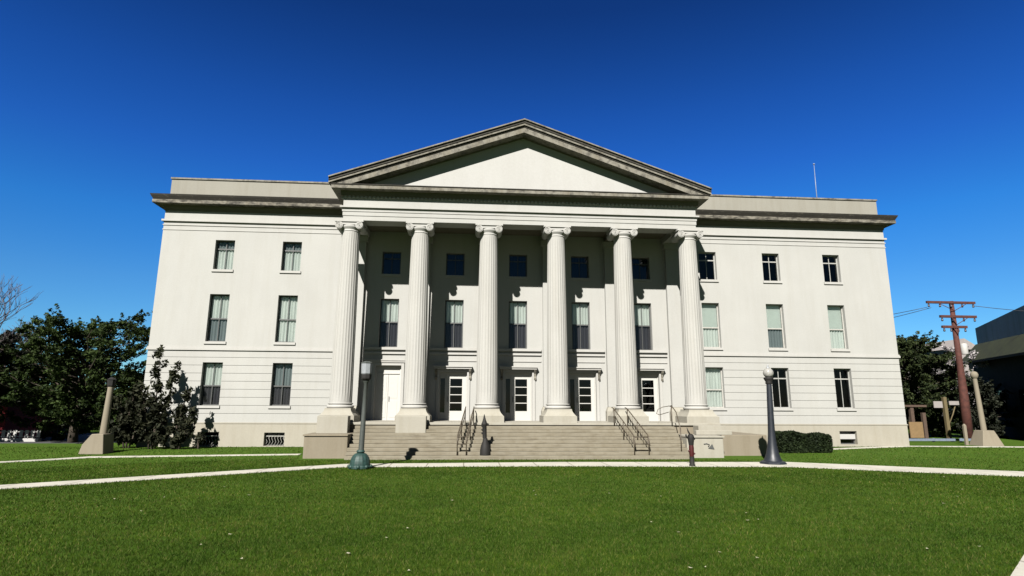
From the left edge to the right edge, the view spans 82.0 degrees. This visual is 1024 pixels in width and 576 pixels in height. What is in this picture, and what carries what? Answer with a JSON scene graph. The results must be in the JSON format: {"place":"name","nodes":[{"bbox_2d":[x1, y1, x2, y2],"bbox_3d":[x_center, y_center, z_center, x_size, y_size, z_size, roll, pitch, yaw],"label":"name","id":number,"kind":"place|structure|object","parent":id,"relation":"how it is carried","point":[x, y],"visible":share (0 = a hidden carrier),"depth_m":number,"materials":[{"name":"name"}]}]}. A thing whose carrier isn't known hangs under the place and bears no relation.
{"place":"outdoors","nodes":[
{"label":"outdoors","id":0,"kind":"place"},
{"bbox_2d":[0,433,116,442],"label":"street","id":1,"kind":"structure","parent":0,"point":[83,438],"depth_m":37.17,"materials":[{"name":"grey asphalt"}]},
{"bbox_2d":[0,419,1023,575],"bbox_3d":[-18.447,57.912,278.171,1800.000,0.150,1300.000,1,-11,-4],"label":"ground","id":2,"kind":"structure","parent":0,"point":[990,454],"depth_m":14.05,"materials":[{"name":"green plant"}]},
{"bbox_2d":[0,430,41,441],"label":"picket fence","id":3,"kind":"object","parent":2,"relation":"on","point":[20,438],"visible":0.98,"depth_m":36.00,"materials":[{"name":"white paint"}]},
{"bbox_2d":[0,275,41,326],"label":"bare tree","id":4,"kind":"object","parent":2,"relation":"on","point":[9,301],"visible":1,"depth_m":43.74,"materials":[{"name":"plant"}]},
{"bbox_2d":[0,329,44,378],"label":"oak tree","id":5,"kind":"object","parent":2,"relation":"on","point":[7,332],"visible":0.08,"depth_m":40.01,"materials":[{"name":"green plant"}]},
{"bbox_2d":[0,316,48,366],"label":"leafy tree","id":6,"kind":"object","parent":2,"relation":"on","point":[20,326],"visible":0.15,"depth_m":39.62,"materials":[{"name":"green plant"}]},
{"bbox_2d":[0,333,50,406],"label":"holly tree","id":7,"kind":"object","parent":2,"relation":"on","point":[3,388],"visible":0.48,"depth_m":35.54,"materials":[{"name":"green plant"}]},
{"bbox_2d":[0,380,54,437],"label":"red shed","id":8,"kind":"structure","parent":2,"relation":"on","point":[8,424],"depth_m":38.60,"materials":[{"name":"red"}]},
{"bbox_2d":[0,352,116,439],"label":"juniper tree","id":9,"kind":"object","parent":2,"relation":"on","point":[46,427],"visible":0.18,"depth_m":37.04,"materials":[{"name":"green plant"}]},
{"bbox_2d":[0,303,152,442],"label":"cedar tree","id":10,"kind":"object","parent":2,"relation":"on","point":[89,337],"visible":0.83,"depth_m":34.74,"materials":[{"name":"green plant"}]},
{"bbox_2d":[78,377,115,453],"bbox_3d":[-20.185,6.243,28.965,1.129,3.680,0.900,1,-11,-4],"label":"concrete lamp","id":11,"kind":"object","parent":2,"relation":"on","point":[102,442],"visible":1,"depth_m":28.70,"materials":[{"name":"beige concrete"}]},
{"bbox_2d":[71,363,144,442],"bbox_3d":[-23.361,7.049,35.739,5.396,4.886,5.350,1,-11,-4],"label":"yew tree","id":12,"kind":"object","parent":2,"relation":"on","point":[130,379],"visible":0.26,"depth_m":35.04,"materials":[{"name":"green plant"}]},
{"bbox_2d":[108,380,144,447],"bbox_3d":[-20.475,6.786,31.590,1.977,3.704,1.490,1,-11,-4],"label":"leafy shrub","id":13,"kind":"object","parent":2,"relation":"on","point":[128,421],"visible":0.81,"depth_m":31.37,"materials":[{"name":"green plant"}]},
{"bbox_2d":[0,454,299,462],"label":"side walk","id":14,"kind":"structure","parent":2,"relation":"on","point":[146,456],"depth_m":27.39,"materials":[{"name":"concrete"}]},
{"bbox_2d":[133,344,181,448],"bbox_3d":[-18.833,5.790,31.366,2.160,5.573,1.398,1,-11,-4],"label":"leafy shrub","id":15,"kind":"object","parent":2,"relation":"on","point":[157,420],"visible":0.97,"depth_m":31.06,"materials":[{"name":"green plant"}]},
{"bbox_2d":[165,386,198,448],"bbox_3d":[-17.319,6.879,31.056,1.464,3.391,1.262,1,-11,-4],"label":"leafy shrub","id":16,"kind":"object","parent":2,"relation":"on","point":[182,421],"visible":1,"depth_m":30.91,"materials":[{"name":"green plant"}]},
{"bbox_2d":[192,432,205,448],"bbox_3d":[-16.527,8.146,31.088,0.751,1.081,0.666,1,-11,-4],"label":"leafy shrub","id":17,"kind":"object","parent":2,"relation":"on","point":[200,438],"visible":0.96,"depth_m":31.05,"materials":[{"name":"green plant"}]},
{"bbox_2d":[347,361,372,469],"bbox_3d":[-5.943,5.019,23.451,0.915,4.190,0.915,6,-13,-26],"label":"street lamp","id":18,"kind":"object","parent":2,"relation":"on","point":[360,458],"visible":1,"depth_m":23.25,"materials":[{"name":"grey metal"}]},
{"bbox_2d":[480,414,489,455],"bbox_3d":[-1.250,6.965,27.616,0.500,2.050,0.500,1,-11,-4],"label":"iron post","id":19,"kind":"object","parent":2,"relation":"on","point":[485,449],"visible":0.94,"depth_m":27.47,"materials":[{"name":"grey metal"}]},
{"bbox_2d":[0,462,1023,488],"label":"front walk","id":20,"kind":"structure","parent":2,"relation":"on","point":[802,465],"depth_m":24.09,"materials":[{"name":"concrete"}]},
{"bbox_2d":[685,428,694,465],"bbox_3d":[7.519,6.678,24.779,0.365,1.583,0.279,-6,-13,28],"label":"standpipe","id":21,"kind":"object","parent":20,"relation":"on","point":[690,438],"visible":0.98,"depth_m":24.69,"materials":[{"name":"red metal"}]},
{"bbox_2d":[759,365,786,464],"bbox_3d":[11.435,5.582,26.207,1.072,4.330,1.072,-3,-12,18],"label":"street lamp","id":22,"kind":"object","parent":20,"relation":"on","point":[772,456],"visible":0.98,"depth_m":25.97,"materials":[{"name":"grey metal"}]},
{"bbox_2d":[51,384,978,430],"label":"distant woods","id":23,"kind":"object","parent":2,"relation":"on","point":[112,422],"depth_m":52.67,"materials":[{"name":"green plant"}]},
{"bbox_2d":[136,118,909,459],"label":"courthouse","id":24,"kind":"structure","parent":2,"relation":"on","point":[530,290],"depth_m":34.34,"materials":[{"name":"stone"}]},
{"bbox_2d":[199,432,218,445],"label":"basement window","id":25,"kind":"structure","parent":24,"relation":"in","point":[211,439],"depth_m":32.82,"materials":[{"name":"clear glass"}]},
{"bbox_2d":[196,362,222,407],"bbox_3d":[-16.945,5.481,33.250,1.226,2.540,0.436,1,-11,-4],"label":"window","id":26,"kind":"structure","parent":24,"relation":"in","point":[212,374],"depth_m":33.41,"materials":[{"name":"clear glass"}]},
{"bbox_2d":[203,295,229,343],"bbox_3d":[-16.928,1.799,33.985,1.226,2.890,0.436,1,-11,-4],"label":"window","id":27,"kind":"structure","parent":24,"relation":"in","point":[217,326],"depth_m":34.13,"materials":[{"name":"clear glass"}]},
{"bbox_2d":[211,241,234,271],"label":"window","id":28,"kind":"structure","parent":24,"relation":"in","point":[225,249],"depth_m":34.88,"materials":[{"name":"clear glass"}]},
{"bbox_2d":[265,433,284,445],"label":"basement window","id":29,"kind":"structure","parent":24,"relation":"in","point":[271,439],"depth_m":33.06,"materials":[{"name":"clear glass"}]},
{"bbox_2d":[268,363,292,407],"bbox_3d":[-13.096,5.555,33.530,1.226,2.540,0.436,1,-11,-4],"label":"window","id":30,"kind":"structure","parent":24,"relation":"in","point":[282,373],"depth_m":33.69,"materials":[{"name":"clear glass"}]},
{"bbox_2d":[273,296,297,344],"bbox_3d":[-13.078,1.873,34.266,1.226,2.890,0.436,1,-11,-4],"label":"window","id":31,"kind":"structure","parent":24,"relation":"in","point":[286,325],"depth_m":34.42,"materials":[{"name":"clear glass"}]},
{"bbox_2d":[279,243,301,272],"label":"window","id":32,"kind":"structure","parent":24,"relation":"in","point":[291,263],"depth_m":35.16,"materials":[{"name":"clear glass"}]},
{"bbox_2d":[379,299,398,346],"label":"window","id":33,"kind":"structure","parent":24,"relation":"in","point":[389,310],"depth_m":34.85,"materials":[{"name":"clear glass"}]},
{"bbox_2d":[380,252,400,276],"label":"window","id":34,"kind":"structure","parent":24,"relation":"in","point":[391,260],"depth_m":35.48,"materials":[{"name":"blue glass"}]},
{"bbox_2d":[444,300,463,347],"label":"window","id":35,"kind":"structure","parent":24,"relation":"in","point":[453,331],"depth_m":35.12,"materials":[{"name":"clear glass"}]},
{"bbox_2d":[445,254,464,277],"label":"window","id":36,"kind":"structure","parent":24,"relation":"in","point":[454,262],"depth_m":35.75,"materials":[{"name":"blue glass"}]},
{"bbox_2d":[456,406,473,454],"bbox_3d":[-2.237,6.897,28.668,0.505,2.225,2.867,0,-11,3],"label":"handrail","id":37,"kind":"object","parent":24,"relation":"on","point":[470,424],"visible":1,"depth_m":28.55,"materials":[{"name":"brown metal"}]},
{"bbox_2d":[508,255,527,278],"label":"window","id":38,"kind":"structure","parent":24,"relation":"in","point":[517,263],"depth_m":36.04,"materials":[{"name":"blue glass"}]},
{"bbox_2d":[509,301,526,348],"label":"window","id":39,"kind":"structure","parent":24,"relation":"in","point":[517,310],"depth_m":35.39,"materials":[{"name":"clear glass"}]},
{"bbox_2d":[570,257,589,280],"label":"window","id":40,"kind":"structure","parent":24,"relation":"in","point":[579,265],"depth_m":36.32,"materials":[{"name":"blue glass"}]},
{"bbox_2d":[572,303,589,348],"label":"window","id":41,"kind":"structure","parent":24,"relation":"in","point":[580,311],"depth_m":35.67,"materials":[{"name":"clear glass"}]},
{"bbox_2d":[611,407,649,454],"bbox_3d":[5.863,7.054,29.259,0.786,2.225,2.925,3,-12,-13],"label":"handrail","id":42,"kind":"object","parent":24,"relation":"on","point":[637,437],"visible":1,"depth_m":29.11,"materials":[{"name":"brown metal"}]},
{"bbox_2d":[632,258,650,281],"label":"window","id":43,"kind":"structure","parent":24,"relation":"in","point":[640,271],"depth_m":36.59,"materials":[{"name":"blue glass"}]},
{"bbox_2d":[634,304,651,349],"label":"window","id":44,"kind":"structure","parent":24,"relation":"in","point":[641,312],"depth_m":35.95,"materials":[{"name":"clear glass"}]},
{"bbox_2d":[656,405,681,451],"bbox_3d":[7.968,7.061,29.468,0.792,2.373,2.236,1,-11,-4],"label":"side handrail","id":45,"kind":"object","parent":24,"relation":"on","point":[671,406],"visible":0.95,"depth_m":30.16,"materials":[{"name":"brown metal"}]},
{"bbox_2d":[698,253,718,281],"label":"window","id":46,"kind":"structure","parent":24,"relation":"in","point":[700,280],"depth_m":36.87,"materials":[{"name":"white glass"}]},
{"bbox_2d":[701,303,722,349],"bbox_3d":[12.170,2.362,36.107,1.226,2.890,0.436,1,-11,-4],"label":"window","id":47,"kind":"structure","parent":24,"relation":"in","point":[710,321],"depth_m":36.27,"materials":[{"name":"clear glass"}]},
{"bbox_2d":[705,367,726,409],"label":"window","id":48,"kind":"structure","parent":24,"relation":"in","point":[714,385],"depth_m":35.54,"materials":[{"name":"white glass"}]},
{"bbox_2d":[762,254,781,282],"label":"window","id":49,"kind":"structure","parent":24,"relation":"in","point":[768,255],"depth_m":37.29,"materials":[{"name":"white glass"}]},
{"bbox_2d":[766,305,787,350],"bbox_3d":[16.248,2.441,36.404,1.226,2.890,0.436,1,-11,-4],"label":"window","id":50,"kind":"structure","parent":24,"relation":"in","point":[774,313],"depth_m":36.57,"materials":[{"name":"white glass"}]},
{"bbox_2d":[771,368,793,410],"bbox_3d":[16.233,6.117,35.636,1.226,2.540,0.370,1,-11,-4],"label":"window","id":51,"kind":"structure","parent":24,"relation":"in","point":[780,408],"depth_m":35.69,"materials":[{"name":"white glass"}]},
{"bbox_2d":[813,163,816,197],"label":"flagpole","id":52,"kind":"object","parent":24,"relation":"on","point":[815,180],"visible":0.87,"depth_m":41.69,"materials":[{"name":"white metal"}]},
{"bbox_2d":[822,256,842,284],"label":"window","id":53,"kind":"structure","parent":24,"relation":"in","point":[836,283],"depth_m":37.49,"materials":[{"name":"white glass"}]},
{"bbox_2d":[827,306,849,351],"bbox_3d":[20.207,2.518,36.692,1.226,2.890,0.436,1,-11,-4],"label":"window","id":54,"kind":"structure","parent":24,"relation":"in","point":[835,314],"depth_m":36.87,"materials":[{"name":"white glass"}]},
{"bbox_2d":[834,369,856,410],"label":"window","id":55,"kind":"structure","parent":24,"relation":"in","point":[843,408],"depth_m":36.00,"materials":[{"name":"white glass"}]},
{"bbox_2d":[839,431,854,443],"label":"basement window","id":56,"kind":"structure","parent":24,"relation":"in","point":[846,437],"depth_m":35.47,"materials":[{"name":"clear glass"}]},
{"bbox_2d":[775,430,806,452],"bbox_3d":[14.770,8.212,31.559,1.635,1.247,1.502,1,-11,-4],"label":"clipped hedge","id":57,"kind":"object","parent":2,"relation":"on","point":[791,441],"visible":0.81,"depth_m":30.95,"materials":[{"name":"green plant"}]},
{"bbox_2d":[804,432,832,452],"bbox_3d":[16.196,8.316,31.696,1.758,1.139,1.386,1,-11,-4],"label":"clipped hedge","id":58,"kind":"object","parent":2,"relation":"on","point":[818,442],"visible":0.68,"depth_m":31.13,"materials":[{"name":"green plant"}]},
{"bbox_2d":[904,405,928,438],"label":"tan board stand","id":59,"kind":"object","parent":2,"relation":"on","point":[918,429],"visible":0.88,"depth_m":41.87,"materials":[{"name":"brown wood"}]},
{"bbox_2d":[833,446,1023,449],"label":"walk","id":60,"kind":"structure","parent":2,"relation":"on","point":[923,446],"depth_m":35.35,"materials":[{"name":"concrete"}]},
{"bbox_2d":[896,330,964,423],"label":"oak tree","id":61,"kind":"object","parent":2,"relation":"on","point":[911,348],"visible":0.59,"depth_m":44.55,"materials":[{"name":"green plant"}]},
{"bbox_2d":[909,438,970,441],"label":"guard rail","id":62,"kind":"object","parent":2,"relation":"on","point":[932,439],"visible":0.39,"depth_m":40.31,"materials":[{"name":"silver metal"}]},
{"bbox_2d":[903,353,978,436],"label":"oak tree","id":63,"kind":"object","parent":2,"relation":"on","point":[933,423],"visible":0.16,"depth_m":46.43,"materials":[{"name":"green plant"}]},
{"bbox_2d":[908,338,977,429],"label":"white house","id":64,"kind":"structure","parent":2,"relation":"on","point":[939,350],"depth_m":64.49,"materials":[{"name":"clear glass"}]},
{"bbox_2d":[933,397,958,438],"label":"sign post","id":65,"kind":"object","parent":2,"relation":"on","point":[941,404],"visible":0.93,"depth_m":41.64,"materials":[{"name":"brown wood"}]},
{"bbox_2d":[926,301,976,438],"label":"utility pole","id":66,"kind":"object","parent":2,"relation":"on","point":[964,402],"visible":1,"depth_m":43.03,"materials":[{"name":"red wood"}]},
{"bbox_2d":[935,346,989,401],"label":"blossom tree","id":67,"kind":"object","parent":2,"relation":"on","point":[969,357],"visible":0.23,"depth_m":49.65,"materials":[{"name":"white plant"}]},
{"bbox_2d":[962,424,968,444],"bbox_3d":[28.688,9.288,37.274,0.180,1.360,0.120,1,-11,-4],"label":"marker post","id":68,"kind":"object","parent":2,"relation":"on","point":[965,434],"visible":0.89,"depth_m":37.23,"materials":[{"name":"concrete"}]},
{"bbox_2d":[948,375,1021,437],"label":"laurel tree","id":69,"kind":"object","parent":2,"relation":"on","point":[991,401],"visible":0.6,"depth_m":45.47,"materials":[{"name":"green plant"}]},
{"bbox_2d":[969,371,1003,445],"bbox_3d":[29.590,7.584,37.171,1.400,4.610,1.087,1,-11,-4],"label":"concrete lamp","id":70,"kind":"object","parent":2,"relation":"on","point":[983,436],"visible":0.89,"depth_m":36.85,"materials":[{"name":"beige concrete"}]},
{"bbox_2d":[963,305,1023,438],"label":"dark building","id":71,"kind":"structure","parent":2,"relation":"on","point":[999,346],"depth_m":46.19,"materials":[{"name":"black glass"}]},
{"bbox_2d":[997,390,1023,411],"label":"window","id":72,"kind":"structure","parent":71,"relation":"in","point":[1021,392],"depth_m":44.09,"materials":[{"name":"black glass"}]},
{"bbox_2d":[0,0,1023,387],"label":"sky","id":73,"kind":"structure","parent":0,"point":[913,107],"materials":[{"name":"blue"}]},
{"bbox_2d":[1011,555,1023,575],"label":"corner pavement","id":74,"kind":"structure","parent":0,"point":[1018,570],"depth_m":9.05,"materials":[{"name":"concrete"}]}
]}

